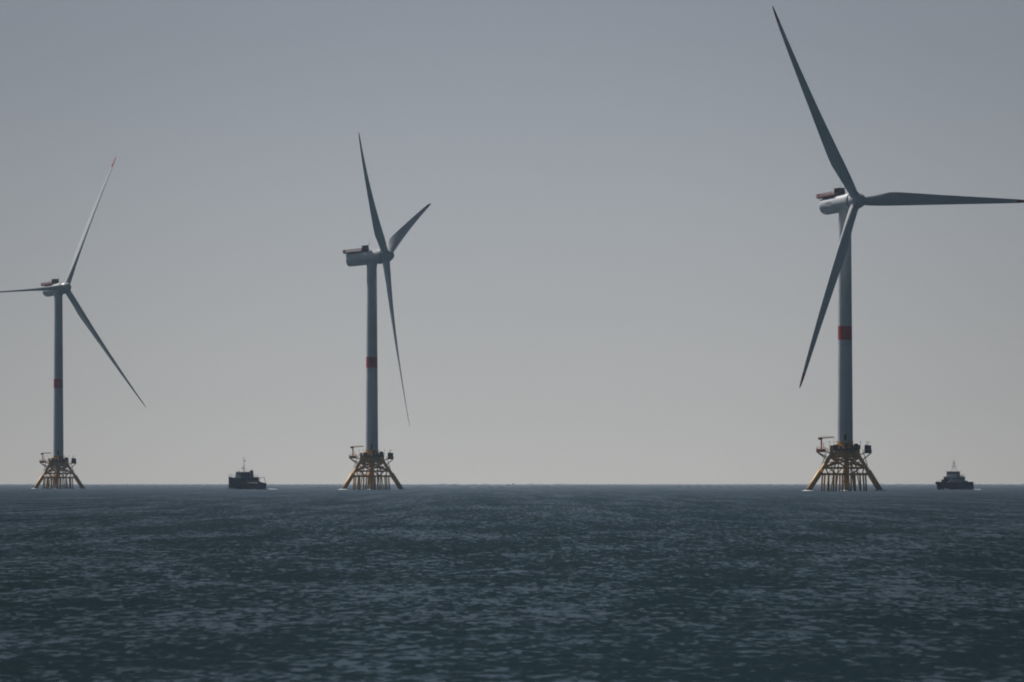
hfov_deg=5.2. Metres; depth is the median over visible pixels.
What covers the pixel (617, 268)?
sky
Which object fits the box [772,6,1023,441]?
wind turbine
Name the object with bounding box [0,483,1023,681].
sea surface
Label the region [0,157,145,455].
wind turbine
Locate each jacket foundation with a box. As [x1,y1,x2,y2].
[31,452,87,488]
[338,445,405,489]
[803,436,885,490]
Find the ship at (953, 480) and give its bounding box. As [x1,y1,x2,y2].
[935,462,981,489]
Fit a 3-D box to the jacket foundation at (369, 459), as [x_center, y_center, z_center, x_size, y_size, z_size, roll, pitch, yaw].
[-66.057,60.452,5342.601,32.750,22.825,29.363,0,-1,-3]
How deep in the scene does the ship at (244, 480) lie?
5596.83 m
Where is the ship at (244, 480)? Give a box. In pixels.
[228,460,265,489]
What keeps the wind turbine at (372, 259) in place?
on the jacket foundation at (369, 459)
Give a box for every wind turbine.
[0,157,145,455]
[343,134,430,449]
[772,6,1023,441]
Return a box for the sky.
[0,0,1023,483]
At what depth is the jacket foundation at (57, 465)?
6460.39 m
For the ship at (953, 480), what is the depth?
5335.89 m
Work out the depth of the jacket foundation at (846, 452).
4300.57 m

